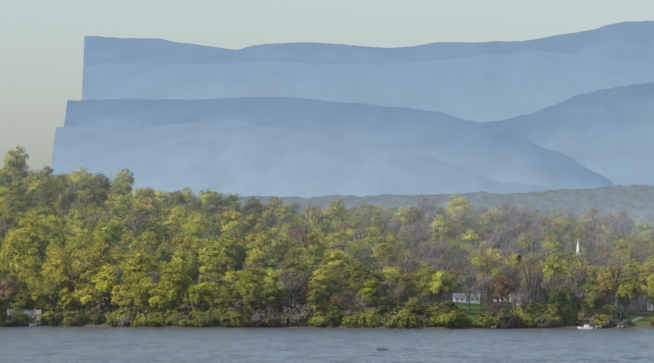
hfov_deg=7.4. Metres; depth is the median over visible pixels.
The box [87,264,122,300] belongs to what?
tree
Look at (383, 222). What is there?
tree
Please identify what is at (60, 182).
tree
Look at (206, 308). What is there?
bush
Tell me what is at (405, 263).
tree
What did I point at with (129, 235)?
tree
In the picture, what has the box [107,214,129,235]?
tree
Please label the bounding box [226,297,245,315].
bush
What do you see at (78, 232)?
tree
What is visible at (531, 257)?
tree
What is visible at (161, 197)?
tree
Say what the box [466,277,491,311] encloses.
tree
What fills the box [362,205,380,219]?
tree
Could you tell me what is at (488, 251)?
tree
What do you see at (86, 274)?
tree
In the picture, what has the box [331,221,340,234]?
tree
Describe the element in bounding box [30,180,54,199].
tree
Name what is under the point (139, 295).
tree
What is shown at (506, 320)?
bush
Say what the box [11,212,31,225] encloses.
tree
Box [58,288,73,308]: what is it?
tree
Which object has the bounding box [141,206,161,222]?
tree
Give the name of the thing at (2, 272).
tree
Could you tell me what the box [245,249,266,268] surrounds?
tree
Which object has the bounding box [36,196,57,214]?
tree
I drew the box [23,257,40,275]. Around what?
tree
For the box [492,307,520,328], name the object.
bush
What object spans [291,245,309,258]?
tree
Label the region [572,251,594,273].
tree
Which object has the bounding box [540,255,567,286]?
tree
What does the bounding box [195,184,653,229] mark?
hill ridge
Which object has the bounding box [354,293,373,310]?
tree
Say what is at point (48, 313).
bush
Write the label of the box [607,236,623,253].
tree
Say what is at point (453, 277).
tree
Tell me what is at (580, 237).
tree
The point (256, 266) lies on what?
tree
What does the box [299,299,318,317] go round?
bush
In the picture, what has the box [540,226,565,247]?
tree
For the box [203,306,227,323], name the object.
bush
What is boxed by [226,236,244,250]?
tree
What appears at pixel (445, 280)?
tree
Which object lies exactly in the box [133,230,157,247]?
tree
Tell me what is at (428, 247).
tree
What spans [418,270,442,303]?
tree
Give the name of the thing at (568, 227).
tree
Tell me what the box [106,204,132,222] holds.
tree
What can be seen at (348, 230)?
tree
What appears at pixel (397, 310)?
bush
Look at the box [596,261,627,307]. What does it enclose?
tree
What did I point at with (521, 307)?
bush
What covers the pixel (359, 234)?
tree
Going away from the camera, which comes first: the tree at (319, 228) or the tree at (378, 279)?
the tree at (378, 279)
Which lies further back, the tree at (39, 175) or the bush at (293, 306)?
the tree at (39, 175)
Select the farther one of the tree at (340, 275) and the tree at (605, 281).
the tree at (340, 275)
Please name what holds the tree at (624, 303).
on the shore terrain
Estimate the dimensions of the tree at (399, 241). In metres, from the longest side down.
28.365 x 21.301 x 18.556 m
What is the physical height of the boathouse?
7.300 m
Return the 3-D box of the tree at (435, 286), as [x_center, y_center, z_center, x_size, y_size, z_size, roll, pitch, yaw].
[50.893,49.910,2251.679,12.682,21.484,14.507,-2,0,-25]
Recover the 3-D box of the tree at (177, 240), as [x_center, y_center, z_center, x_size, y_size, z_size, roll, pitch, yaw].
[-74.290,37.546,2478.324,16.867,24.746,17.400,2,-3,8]
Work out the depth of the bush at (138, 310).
2255.99 m
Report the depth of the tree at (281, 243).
2454.31 m
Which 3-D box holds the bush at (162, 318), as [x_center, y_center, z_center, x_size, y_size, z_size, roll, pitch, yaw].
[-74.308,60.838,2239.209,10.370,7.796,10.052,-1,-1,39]
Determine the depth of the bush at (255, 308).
2249.74 m
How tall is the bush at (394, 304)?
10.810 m
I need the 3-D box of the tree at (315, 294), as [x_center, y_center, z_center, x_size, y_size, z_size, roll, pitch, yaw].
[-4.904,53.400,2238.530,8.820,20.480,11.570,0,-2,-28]
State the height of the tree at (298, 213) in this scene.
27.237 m
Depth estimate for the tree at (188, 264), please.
2311.81 m
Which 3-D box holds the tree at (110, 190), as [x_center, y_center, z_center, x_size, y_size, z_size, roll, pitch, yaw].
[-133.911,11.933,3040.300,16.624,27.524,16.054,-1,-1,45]
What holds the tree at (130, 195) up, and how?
on the shore terrain
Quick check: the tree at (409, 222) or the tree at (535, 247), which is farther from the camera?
the tree at (409, 222)
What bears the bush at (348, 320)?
on the shore terrain
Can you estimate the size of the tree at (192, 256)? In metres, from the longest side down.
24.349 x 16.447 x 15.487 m
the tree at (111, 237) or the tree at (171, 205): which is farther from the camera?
the tree at (171, 205)
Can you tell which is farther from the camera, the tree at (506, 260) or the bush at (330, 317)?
the tree at (506, 260)
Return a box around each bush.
[0,297,16,317]
[0,313,10,325]
[2,314,21,325]
[5,311,24,323]
[11,309,29,322]
[15,302,37,319]
[32,301,58,309]
[36,309,56,323]
[39,314,58,324]
[43,306,62,311]
[46,306,71,313]
[48,311,63,323]
[59,295,80,310]
[59,312,82,326]
[64,307,84,322]
[67,296,88,312]
[71,310,86,324]
[76,305,89,314]
[82,311,92,321]
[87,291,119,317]
[89,311,104,324]
[90,307,106,321]
[105,315,120,326]
[106,307,132,322]
[110,307,135,324]
[117,315,135,326]
[131,302,148,309]
[131,305,145,315]
[131,319,142,326]
[133,307,156,324]
[133,310,147,323]
[138,303,157,311]
[143,312,161,326]
[146,309,171,325]
[150,303,174,312]
[157,296,183,307]
[159,303,187,319]
[163,312,184,324]
[174,312,192,325]
[175,300,205,311]
[176,315,192,326]
[186,306,205,324]
[191,316,209,327]
[196,309,220,324]
[200,305,211,311]
[202,315,218,325]
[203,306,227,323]
[208,308,225,320]
[215,319,227,325]
[216,308,242,324]
[219,306,249,326]
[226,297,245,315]
[226,301,248,313]
[228,313,250,326]
[242,302,270,315]
[247,315,256,325]
[251,309,273,326]
[253,304,279,315]
[259,315,281,327]
[261,300,280,312]
[272,312,287,322]
[273,302,291,313]
[278,312,298,325]
[281,300,302,315]
[282,298,313,314]
[290,308,312,324]
[298,313,313,325]
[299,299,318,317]
[304,294,341,313]
[310,311,328,327]
[321,297,347,308]
[324,296,351,312]
[324,304,346,326]
[340,304,362,316]
[341,315,360,327]
[343,311,356,322]
[346,303,366,311]
[349,316,367,326]
[352,311,368,326]
[354,301,391,315]
[355,308,378,327]
[368,310,387,327]
[378,300,404,313]
[381,313,393,324]
[382,312,401,322]
[383,319,396,327]
[386,315,411,327]
[387,306,409,320]
[395,310,422,328]
[408,307,434,323]
[412,309,430,317]
[419,314,435,327]
[423,301,455,319]
[428,316,444,325]
[434,307,464,328]
[435,301,465,312]
[449,320,464,327]
[453,312,472,326]
[471,313,493,328]
[474,311,500,325]
[479,312,503,326]
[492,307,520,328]
[493,309,514,326]
[508,313,522,324]
[510,299,538,314]
[513,301,536,315]
[516,313,535,326]
[522,301,550,317]
[525,314,537,325]
[534,314,556,326]
[535,305,564,317]
[538,299,572,317]
[542,308,568,324]
[562,312,578,324]
[567,308,588,323]
[575,301,604,314]
[576,304,596,315]
[576,309,593,324]
[579,313,592,325]
[584,314,600,326]
[591,316,612,327]
[594,306,617,319]
[598,313,607,322]
[603,303,628,319]
[603,316,619,326]
[618,317,634,327]
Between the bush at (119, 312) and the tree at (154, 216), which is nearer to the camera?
the bush at (119, 312)
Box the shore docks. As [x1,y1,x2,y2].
[29,317,642,328]
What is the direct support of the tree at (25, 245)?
on the shore terrain
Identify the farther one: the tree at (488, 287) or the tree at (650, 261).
the tree at (650, 261)
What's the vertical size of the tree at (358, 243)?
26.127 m
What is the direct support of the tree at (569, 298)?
on the shore terrain
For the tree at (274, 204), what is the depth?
3026.99 m
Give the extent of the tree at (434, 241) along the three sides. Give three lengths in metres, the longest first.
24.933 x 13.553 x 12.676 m
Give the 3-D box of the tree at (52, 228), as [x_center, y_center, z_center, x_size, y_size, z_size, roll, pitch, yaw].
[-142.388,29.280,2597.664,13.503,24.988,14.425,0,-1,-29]
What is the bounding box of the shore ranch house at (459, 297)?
[452,293,480,303]
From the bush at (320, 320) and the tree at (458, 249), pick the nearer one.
the bush at (320, 320)
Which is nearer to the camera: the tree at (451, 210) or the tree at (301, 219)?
the tree at (301, 219)
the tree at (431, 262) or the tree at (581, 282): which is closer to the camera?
the tree at (581, 282)
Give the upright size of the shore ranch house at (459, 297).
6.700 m
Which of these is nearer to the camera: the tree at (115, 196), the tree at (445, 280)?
the tree at (445, 280)
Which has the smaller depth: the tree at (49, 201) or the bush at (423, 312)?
the bush at (423, 312)
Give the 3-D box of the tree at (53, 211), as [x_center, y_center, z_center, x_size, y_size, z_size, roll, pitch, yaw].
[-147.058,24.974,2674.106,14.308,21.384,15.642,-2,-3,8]
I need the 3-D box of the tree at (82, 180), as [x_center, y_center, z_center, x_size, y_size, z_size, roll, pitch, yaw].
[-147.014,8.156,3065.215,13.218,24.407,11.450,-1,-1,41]
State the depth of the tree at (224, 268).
2362.86 m
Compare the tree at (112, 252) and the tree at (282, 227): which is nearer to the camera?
the tree at (112, 252)
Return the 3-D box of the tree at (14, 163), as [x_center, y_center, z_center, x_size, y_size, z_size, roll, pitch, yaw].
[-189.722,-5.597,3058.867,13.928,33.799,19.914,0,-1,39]
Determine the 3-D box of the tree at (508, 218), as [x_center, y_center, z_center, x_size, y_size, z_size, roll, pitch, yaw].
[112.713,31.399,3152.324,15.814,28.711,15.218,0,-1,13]
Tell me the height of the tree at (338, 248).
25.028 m
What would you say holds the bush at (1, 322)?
on the shore terrain
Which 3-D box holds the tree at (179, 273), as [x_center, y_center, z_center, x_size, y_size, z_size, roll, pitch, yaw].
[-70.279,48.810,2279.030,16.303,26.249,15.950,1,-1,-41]
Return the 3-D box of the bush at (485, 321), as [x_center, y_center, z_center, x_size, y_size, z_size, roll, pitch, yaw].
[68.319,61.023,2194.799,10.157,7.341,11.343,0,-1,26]
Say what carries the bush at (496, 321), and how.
on the shore terrain
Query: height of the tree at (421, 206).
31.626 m
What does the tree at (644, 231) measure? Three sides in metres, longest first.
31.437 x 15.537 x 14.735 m
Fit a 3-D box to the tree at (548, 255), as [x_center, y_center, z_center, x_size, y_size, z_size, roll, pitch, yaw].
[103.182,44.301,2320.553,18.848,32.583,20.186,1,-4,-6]
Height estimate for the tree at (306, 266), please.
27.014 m
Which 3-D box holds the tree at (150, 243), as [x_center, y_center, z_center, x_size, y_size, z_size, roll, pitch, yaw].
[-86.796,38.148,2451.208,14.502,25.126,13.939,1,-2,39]
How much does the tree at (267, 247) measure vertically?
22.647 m
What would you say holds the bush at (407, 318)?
on the shore terrain
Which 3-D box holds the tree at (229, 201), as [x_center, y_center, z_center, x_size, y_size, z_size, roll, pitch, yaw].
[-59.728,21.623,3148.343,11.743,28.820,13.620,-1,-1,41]
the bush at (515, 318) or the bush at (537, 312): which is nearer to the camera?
the bush at (515, 318)
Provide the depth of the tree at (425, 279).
2262.65 m
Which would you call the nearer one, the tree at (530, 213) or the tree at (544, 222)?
the tree at (544, 222)
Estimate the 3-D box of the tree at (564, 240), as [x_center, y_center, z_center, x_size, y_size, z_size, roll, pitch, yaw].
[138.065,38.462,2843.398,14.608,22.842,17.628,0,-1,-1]
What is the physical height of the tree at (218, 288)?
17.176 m
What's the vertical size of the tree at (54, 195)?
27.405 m
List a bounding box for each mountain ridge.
[64,96,614,188]
[83,21,653,66]
[336,73,653,122]
[480,82,653,185]
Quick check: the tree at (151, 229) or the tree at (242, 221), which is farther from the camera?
the tree at (242, 221)
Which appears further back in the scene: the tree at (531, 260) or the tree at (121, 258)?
the tree at (121, 258)
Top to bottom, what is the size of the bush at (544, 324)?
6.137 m
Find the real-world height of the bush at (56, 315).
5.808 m
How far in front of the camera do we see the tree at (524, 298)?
2223.99 m
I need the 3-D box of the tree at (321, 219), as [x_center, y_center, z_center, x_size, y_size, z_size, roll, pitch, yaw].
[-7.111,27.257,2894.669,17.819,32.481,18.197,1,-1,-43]
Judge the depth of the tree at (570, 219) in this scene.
3272.95 m
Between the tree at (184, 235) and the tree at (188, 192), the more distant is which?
the tree at (188, 192)
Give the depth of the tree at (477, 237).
2871.02 m
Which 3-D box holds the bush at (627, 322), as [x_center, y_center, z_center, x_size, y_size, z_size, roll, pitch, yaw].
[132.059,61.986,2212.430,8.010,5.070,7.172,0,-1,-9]
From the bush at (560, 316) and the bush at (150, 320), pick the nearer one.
the bush at (560, 316)
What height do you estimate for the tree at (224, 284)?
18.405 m
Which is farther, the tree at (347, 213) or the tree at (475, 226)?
the tree at (347, 213)
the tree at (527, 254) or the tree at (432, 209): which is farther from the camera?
the tree at (432, 209)
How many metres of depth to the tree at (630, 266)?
2359.02 m
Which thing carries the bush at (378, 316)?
on the shore terrain
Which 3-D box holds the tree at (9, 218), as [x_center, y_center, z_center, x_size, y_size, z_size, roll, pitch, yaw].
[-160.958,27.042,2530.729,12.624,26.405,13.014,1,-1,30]
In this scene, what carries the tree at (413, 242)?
on the shore terrain
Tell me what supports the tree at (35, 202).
on the shore terrain
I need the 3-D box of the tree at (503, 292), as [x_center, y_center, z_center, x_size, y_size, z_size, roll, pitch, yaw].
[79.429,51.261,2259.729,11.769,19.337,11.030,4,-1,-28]
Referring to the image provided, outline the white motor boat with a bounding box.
[578,325,592,328]
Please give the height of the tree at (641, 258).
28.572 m
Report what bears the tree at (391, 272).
on the shore terrain
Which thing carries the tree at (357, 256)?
on the shore terrain
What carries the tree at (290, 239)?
on the shore terrain
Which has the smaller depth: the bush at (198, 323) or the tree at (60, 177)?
the bush at (198, 323)
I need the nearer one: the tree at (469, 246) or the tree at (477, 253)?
the tree at (477, 253)
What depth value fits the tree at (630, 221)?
3464.16 m
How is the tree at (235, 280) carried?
on the shore terrain
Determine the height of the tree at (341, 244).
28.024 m
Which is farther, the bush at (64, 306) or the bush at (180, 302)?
the bush at (64, 306)
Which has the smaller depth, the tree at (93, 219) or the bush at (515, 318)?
the bush at (515, 318)
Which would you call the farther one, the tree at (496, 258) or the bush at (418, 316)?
the tree at (496, 258)
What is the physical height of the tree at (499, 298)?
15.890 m
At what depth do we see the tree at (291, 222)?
2883.06 m
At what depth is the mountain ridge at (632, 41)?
29232.31 m
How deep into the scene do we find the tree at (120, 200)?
2975.73 m
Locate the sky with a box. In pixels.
[0,0,653,176]
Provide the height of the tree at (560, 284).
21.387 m
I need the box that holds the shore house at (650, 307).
[647,299,653,310]
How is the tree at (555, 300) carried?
on the shore terrain
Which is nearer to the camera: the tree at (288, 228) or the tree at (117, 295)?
the tree at (117, 295)
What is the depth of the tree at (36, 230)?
2507.19 m
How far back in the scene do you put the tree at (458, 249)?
2671.45 m
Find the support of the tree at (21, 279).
on the shore terrain
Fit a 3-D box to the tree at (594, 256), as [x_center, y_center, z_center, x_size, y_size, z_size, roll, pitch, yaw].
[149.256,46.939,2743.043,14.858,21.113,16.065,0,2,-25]
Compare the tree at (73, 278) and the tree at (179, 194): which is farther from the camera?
the tree at (179, 194)
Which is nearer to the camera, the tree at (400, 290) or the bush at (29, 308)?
the tree at (400, 290)
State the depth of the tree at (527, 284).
2256.52 m
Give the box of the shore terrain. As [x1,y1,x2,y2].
[0,240,653,328]
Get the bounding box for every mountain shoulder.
[51,123,563,198]
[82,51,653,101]
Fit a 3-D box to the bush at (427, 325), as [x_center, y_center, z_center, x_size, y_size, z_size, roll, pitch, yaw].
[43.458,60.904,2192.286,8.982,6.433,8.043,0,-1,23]
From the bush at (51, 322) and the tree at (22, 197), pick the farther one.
the tree at (22, 197)
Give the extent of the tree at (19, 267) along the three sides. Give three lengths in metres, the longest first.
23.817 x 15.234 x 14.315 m
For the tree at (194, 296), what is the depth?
2237.51 m
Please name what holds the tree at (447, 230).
on the shore terrain
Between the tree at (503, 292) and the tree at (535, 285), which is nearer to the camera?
the tree at (503, 292)
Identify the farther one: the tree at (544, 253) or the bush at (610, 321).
the tree at (544, 253)
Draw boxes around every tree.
[0,168,12,186]
[0,174,14,191]
[0,186,7,206]
[0,206,10,223]
[0,209,18,236]
[0,236,7,252]
[0,251,17,279]
[0,258,8,277]
[0,272,18,314]
[0,274,9,295]
[1,194,20,217]
[1,206,18,215]
[1,222,13,236]
[1,236,29,270]
[2,145,29,170]
[2,180,25,197]
[3,273,28,295]
[4,228,17,241]
[7,235,29,253]
[8,253,34,278]
[8,289,31,309]
[10,211,26,227]
[10,217,38,239]
[10,235,40,258]
[11,167,25,185]
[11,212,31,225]
[13,177,30,191]
[13,191,33,209]
[14,273,26,294]
[17,202,29,214]
[18,223,47,255]
[20,277,45,297]
[21,169,29,179]
[22,176,34,189]
[22,192,40,209]
[22,248,39,266]
[22,269,43,281]
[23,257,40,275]
[24,224,42,238]
[25,188,37,199]
[26,214,48,235]
[26,276,42,296]
[26,290,46,308]
[27,207,38,216]
[29,174,38,182]
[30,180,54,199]
[30,256,44,277]
[32,169,44,177]
[33,203,53,221]
[36,175,54,198]
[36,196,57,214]
[36,233,52,274]
[37,164,54,180]
[38,243,53,269]
[38,255,69,301]
[40,251,69,305]
[41,175,57,197]
[41,215,62,232]
[42,209,62,226]
[43,230,52,266]
[43,266,52,302]
[43,280,61,307]
[44,279,64,305]
[45,242,65,256]
[45,249,60,267]
[49,174,66,184]
[49,228,67,249]
[50,246,82,269]
[50,274,72,298]
[51,181,63,199]
[51,202,62,217]
[53,229,77,238]
[54,178,66,191]
[57,198,75,215]
[58,180,82,191]
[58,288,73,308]
[59,186,79,212]
[60,173,72,190]
[60,214,73,227]
[61,272,84,299]
[65,210,89,230]
[65,236,87,253]
[65,240,85,254]
[68,248,84,261]
[69,203,88,220]
[70,166,90,180]
[70,249,97,270]
[71,219,84,235]
[71,252,111,286]
[71,283,90,303]
[72,174,82,187]
[72,196,85,214]
[73,260,87,282]
[74,192,86,205]
[75,228,92,242]
[76,170,93,180]
[76,175,92,194]
[78,236,90,248]
[78,284,98,315]
[79,226,94,241]
[82,205,104,226]
[84,172,109,206]
[84,200,98,212]
[86,208,108,227]
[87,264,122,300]
[88,236,114,296]
[89,254,110,292]
[90,219,102,231]
[90,232,106,247]
[93,218,120,251]
[95,199,111,209]
[99,207,116,218]
[102,179,117,199]
[102,196,114,210]
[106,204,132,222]
[106,232,133,251]
[106,250,118,260]
[107,194,120,206]
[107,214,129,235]
[107,230,122,253]
[107,261,124,304]
[109,242,130,252]
[110,284,132,306]
[111,204,128,216]
[111,265,125,304]
[112,168,134,197]
[113,194,130,205]
[115,196,136,209]
[116,249,138,266]
[119,207,154,238]
[119,255,134,270]
[121,264,137,282]
[122,211,139,228]
[122,231,135,242]
[122,248,153,303]
[122,272,138,307]
[122,283,149,317]
[124,192,136,200]
[124,238,134,253]
[129,238,138,253]
[130,236,146,252]
[131,205,150,225]
[132,188,151,203]
[132,272,155,303]
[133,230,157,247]
[135,217,162,236]
[135,255,153,274]
[135,277,157,308]
[136,197,161,218]
[136,246,152,260]
[138,190,156,207]
[138,223,161,243]
[139,235,161,257]
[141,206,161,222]
[143,269,165,284]
[145,243,171,261]
[145,261,165,286]
[148,284,170,323]
[150,189,168,207]
[151,248,173,266]
[153,245,171,261]
[156,260,191,306]
[158,208,170,221]
[158,224,182,246]
[158,274,185,294]
[159,195,187,211]
[161,199,177,216]
[163,233,188,249]
[163,266,192,288]
[166,215,180,226]
[166,282,180,306]
[168,212,186,224]
[169,205,188,221]
[169,229,193,243]
[171,203,193,218]
[171,244,180,257]
[171,251,198,302]
[172,192,187,204]
[173,248,200,273]
[176,240,196,258]
[179,187,196,202]
[179,212,198,227]
[180,271,195,303]
[182,223,202,244]
[182,223,206,235]
[182,283,203,306]
[184,195,200,209]
[187,215,210,235]
[188,237,212,280]
[188,282,215,310]
[190,248,203,259]
[192,209,209,220]
[193,254,202,283]
[196,187,220,210]
[197,245,223,274]
[198,224,208,236]
[198,270,215,306]
[202,191,226,215]
[202,228,218,241]
[202,282,219,305]
[205,212,223,230]
[205,225,220,241]
[205,276,225,286]
[206,234,218,245]
[206,292,226,309]
[207,272,221,292]
[207,281,225,301]
[208,234,245,265]
[214,206,229,217]
[216,260,228,275]
[216,272,227,292]
[217,288,232,308]
[218,230,231,242]
[219,211,241,232]
[219,255,236,269]
[220,270,239,286]
[221,191,242,209]
[221,281,244,302]
[222,257,237,275]
[224,195,241,209]
[225,226,242,235]
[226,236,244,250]
[226,244,248,274]
[227,232,245,246]
[227,276,240,289]
[228,203,240,212]
[228,228,248,240]
[231,244,249,269]
[233,270,245,278]
[233,270,252,308]
[238,215,246,231]
[238,285,264,314]
[240,196,264,222]
[240,212,266,237]
[240,266,265,313]
[241,232,273,251]
[243,253,264,278]
[243,260,263,275]
[245,241,264,258]
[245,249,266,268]
[248,245,264,260]
[253,230,272,249]
[255,255,269,268]
[257,219,269,233]
[258,268,276,285]
[259,282,280,315]
[260,271,274,286]
[262,212,276,227]
[262,243,272,257]
[263,243,287,267]
[263,268,296,307]
[264,195,282,216]
[265,214,285,230]
[265,247,290,268]
[269,226,279,240]
[270,220,285,233]
[271,235,293,263]
[273,205,292,223]
[274,225,290,237]
[274,265,306,308]
[277,267,298,307]
[278,224,296,238]
[278,237,301,252]
[278,253,307,302]
[281,203,296,220]
[284,229,299,240]
[285,217,301,232]
[287,202,300,216]
[287,262,317,304]
[288,221,323,251]
[290,269,311,302]
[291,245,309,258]
[292,214,307,229]
[294,210,310,223]
[295,261,313,302]
[296,243,327,262]
[300,247,317,264]
[300,273,321,301]
[301,201,328,227]
[301,232,326,255]
[303,204,317,216]
[303,229,330,256]
[305,278,324,317]
[307,267,333,299]
[308,224,325,234]
[308,253,323,271]
[311,210,334,232]
[311,222,327,236]
[318,262,337,301]
[320,249,345,274]
[320,275,346,302]
[325,197,341,211]
[326,201,346,231]
[327,253,354,267]
[328,238,348,252]
[328,242,358,253]
[329,229,348,248]
[330,244,345,251]
[331,199,348,212]
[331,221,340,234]
[331,223,354,233]
[331,292,347,324]
[332,274,357,304]
[333,268,359,306]
[334,209,350,220]
[336,221,354,234]
[336,230,353,241]
[340,247,365,262]
[340,256,370,299]
[342,282,357,302]
[343,229,362,242]
[343,290,356,308]
[347,226,370,243]
[348,207,362,216]
[348,250,366,265]
[349,211,369,221]
[350,219,369,238]
[350,291,365,310]
[351,239,365,254]
[351,240,371,253]
[354,211,372,224]
[354,271,389,309]
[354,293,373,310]
[355,254,373,267]
[358,203,368,208]
[358,253,378,267]
[359,226,380,245]
[359,278,381,306]
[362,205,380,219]
[362,216,381,226]
[362,229,379,244]
[366,263,379,273]
[367,242,376,254]
[369,220,384,234]
[370,256,381,271]
[371,272,388,308]
[372,232,405,256]
[372,233,389,253]
[373,243,397,259]
[374,208,385,220]
[374,217,390,228]
[375,257,397,300]
[376,262,393,299]
[377,204,392,218]
[377,248,396,266]
[377,279,400,312]
[379,218,393,230]
[380,232,412,247]
[382,250,405,267]
[383,266,401,303]
[384,276,395,303]
[386,206,399,216]
[387,271,415,307]
[389,220,405,232]
[390,216,404,228]
[390,226,401,236]
[391,245,412,253]
[391,279,414,308]
[392,207,407,217]
[393,254,416,301]
[395,249,415,297]
[395,271,416,305]
[396,246,413,261]
[397,259,416,303]
[399,232,423,248]
[400,271,419,299]
[403,207,422,231]
[405,236,424,253]
[405,296,420,326]
[406,221,425,240]
[409,228,422,251]
[409,272,422,297]
[410,284,423,295]
[411,198,428,213]
[412,218,431,235]
[413,248,435,297]
[414,192,438,222]
[416,255,430,299]
[417,256,441,300]
[417,261,438,303]
[418,241,437,258]
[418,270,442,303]
[419,269,439,304]
[421,239,441,254]
[422,223,441,240]
[422,242,446,268]
[423,211,441,226]
[426,208,445,220]
[426,269,454,302]
[427,212,443,227]
[427,260,459,303]
[428,241,457,261]
[428,258,448,302]
[429,214,447,237]
[430,268,454,303]
[431,231,442,245]
[438,207,448,219]
[438,234,453,246]
[439,258,461,300]
[440,268,459,301]
[441,215,460,231]
[441,220,460,240]
[444,193,471,218]
[445,254,478,292]
[446,237,459,254]
[446,245,468,263]
[448,243,461,260]
[453,266,482,309]
[454,210,472,219]
[454,237,464,243]
[455,202,472,213]
[455,217,471,233]
[458,223,477,242]
[458,229,477,240]
[459,259,480,287]
[460,209,479,225]
[460,229,478,249]
[460,244,473,252]
[461,238,475,250]
[462,250,475,288]
[463,242,480,253]
[463,255,483,264]
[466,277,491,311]
[468,250,485,261]
[468,258,483,292]
[470,218,482,234]
[472,257,500,303]
[473,226,488,247]
[474,204,486,215]
[475,252,502,306]
[475,258,491,303]
[476,225,498,240]
[476,242,503,256]
[476,273,501,311]
[478,240,493,255]
[479,220,512,251]
[481,211,503,227]
[483,248,507,258]
[483,268,510,303]
[484,213,506,233]
[487,207,501,217]
[487,253,501,265]
[487,279,507,308]
[488,300,504,314]
[489,229,509,245]
[493,256,512,267]
[493,274,515,311]
[494,223,516,238]
[494,242,517,257]
[495,231,524,249]
[495,262,519,311]
[496,244,525,264]
[497,201,517,219]
[497,261,524,307]
[498,211,518,224]
[502,224,514,239]
[503,222,525,240]
[503,238,524,255]
[504,253,523,269]
[505,263,533,297]
[506,238,526,254]
[506,290,525,312]
[511,208,535,223]
[511,210,530,226]
[512,254,521,297]
[512,285,534,316]
[514,213,537,230]
[514,240,527,255]
[516,231,535,250]
[516,258,543,278]
[517,231,542,254]
[517,247,540,259]
[517,258,535,280]
[517,268,549,301]
[518,273,538,295]
[519,261,546,302]
[519,271,544,303]
[520,251,542,264]
[523,208,537,222]
[531,246,568,281]
[532,243,556,260]
[533,266,545,304]
[537,214,556,239]
[538,208,554,218]
[538,270,563,298]
[539,222,559,235]
[539,288,549,304]
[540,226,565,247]
[540,228,558,243]
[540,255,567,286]
[542,232,561,248]
[542,239,565,259]
[544,272,572,293]
[547,286,567,325]
[548,209,565,221]
[548,276,578,305]
[552,222,565,237]
[554,251,565,259]
[557,223,572,243]
[559,259,590,296]
[560,208,577,220]
[561,250,579,269]
[561,281,579,297]
[562,231,573,248]
[563,217,584,246]
[563,234,592,256]
[563,263,586,284]
[563,288,580,315]
[564,244,582,258]
[565,216,578,226]
[565,270,593,305]
[566,224,590,248]
[566,260,588,308]
[572,251,587,264]
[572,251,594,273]
[573,265,603,291]
[573,287,586,309]
[574,231,589,253]
[575,245,589,259]
[577,216,591,224]
[578,282,594,306]
[579,212,609,249]
[581,221,598,240]
[582,207,598,224]
[582,256,603,277]
[584,206,599,223]
[585,284,604,316]
[587,254,608,270]
[588,238,597,253]
[591,233,614,253]
[591,238,613,264]
[591,249,608,264]
[593,246,610,265]
[594,265,622,292]
[595,234,605,250]
[595,285,614,306]
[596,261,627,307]
[598,221,634,243]
[600,212,616,234]
[600,255,623,296]
[600,259,624,295]
[602,225,612,237]
[603,269,626,304]
[606,215,638,235]
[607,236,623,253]
[609,237,636,261]
[611,210,628,229]
[611,266,628,305]
[613,274,636,306]
[613,275,643,318]
[616,243,641,264]
[618,216,634,230]
[619,265,645,313]
[620,258,648,309]
[620,271,633,306]
[626,234,644,248]
[630,251,652,304]
[631,238,647,253]
[633,221,653,239]
[634,274,648,309]
[635,247,649,260]
[635,266,653,309]
[636,271,652,310]
[640,259,653,298]
[642,235,653,244]
[643,284,653,312]
[644,255,653,271]
[648,272,653,288]
[648,274,653,295]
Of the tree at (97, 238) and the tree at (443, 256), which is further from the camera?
the tree at (443, 256)
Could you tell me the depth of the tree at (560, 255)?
2562.78 m
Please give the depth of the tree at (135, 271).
2300.28 m
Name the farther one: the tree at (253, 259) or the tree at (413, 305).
the tree at (253, 259)
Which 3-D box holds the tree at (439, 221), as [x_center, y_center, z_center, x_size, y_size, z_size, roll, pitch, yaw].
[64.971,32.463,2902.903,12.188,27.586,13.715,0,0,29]
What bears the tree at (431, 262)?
on the shore terrain
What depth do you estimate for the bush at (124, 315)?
2252.65 m
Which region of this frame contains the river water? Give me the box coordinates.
[0,327,653,362]
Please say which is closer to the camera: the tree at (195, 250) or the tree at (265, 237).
the tree at (195, 250)
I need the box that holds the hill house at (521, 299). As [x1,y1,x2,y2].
[514,288,532,304]
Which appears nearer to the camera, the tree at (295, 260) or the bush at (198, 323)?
the bush at (198, 323)
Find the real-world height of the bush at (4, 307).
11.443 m
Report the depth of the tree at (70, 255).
2381.69 m
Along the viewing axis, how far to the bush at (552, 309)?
2223.55 m
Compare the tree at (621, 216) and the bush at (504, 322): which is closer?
the bush at (504, 322)
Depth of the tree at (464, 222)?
2906.65 m
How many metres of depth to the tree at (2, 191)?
2697.57 m
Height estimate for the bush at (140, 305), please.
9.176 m
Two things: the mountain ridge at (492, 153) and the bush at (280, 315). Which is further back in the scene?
the mountain ridge at (492, 153)
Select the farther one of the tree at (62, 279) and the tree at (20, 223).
the tree at (20, 223)
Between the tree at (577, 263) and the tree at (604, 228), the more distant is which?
the tree at (604, 228)
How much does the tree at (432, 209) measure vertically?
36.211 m
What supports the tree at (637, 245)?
on the shore terrain
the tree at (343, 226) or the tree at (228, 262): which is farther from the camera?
the tree at (343, 226)
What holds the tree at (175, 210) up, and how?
on the shore terrain
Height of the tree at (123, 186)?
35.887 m
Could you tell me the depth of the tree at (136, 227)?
2584.93 m
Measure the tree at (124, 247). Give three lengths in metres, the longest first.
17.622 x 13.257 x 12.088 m
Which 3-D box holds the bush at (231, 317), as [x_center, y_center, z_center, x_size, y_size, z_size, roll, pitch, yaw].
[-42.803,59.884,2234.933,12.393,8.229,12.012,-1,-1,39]
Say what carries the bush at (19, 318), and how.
on the shore terrain
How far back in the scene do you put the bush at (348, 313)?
2224.65 m
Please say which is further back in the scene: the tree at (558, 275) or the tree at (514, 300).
the tree at (558, 275)
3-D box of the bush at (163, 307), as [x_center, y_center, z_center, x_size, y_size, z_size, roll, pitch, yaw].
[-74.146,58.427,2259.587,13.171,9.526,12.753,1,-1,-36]
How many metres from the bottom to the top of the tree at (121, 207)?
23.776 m
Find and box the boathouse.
[21,308,40,323]
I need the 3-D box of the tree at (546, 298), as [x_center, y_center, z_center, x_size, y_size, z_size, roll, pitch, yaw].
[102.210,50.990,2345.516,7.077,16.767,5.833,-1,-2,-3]
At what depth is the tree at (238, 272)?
2349.28 m
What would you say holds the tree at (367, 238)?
on the shore terrain

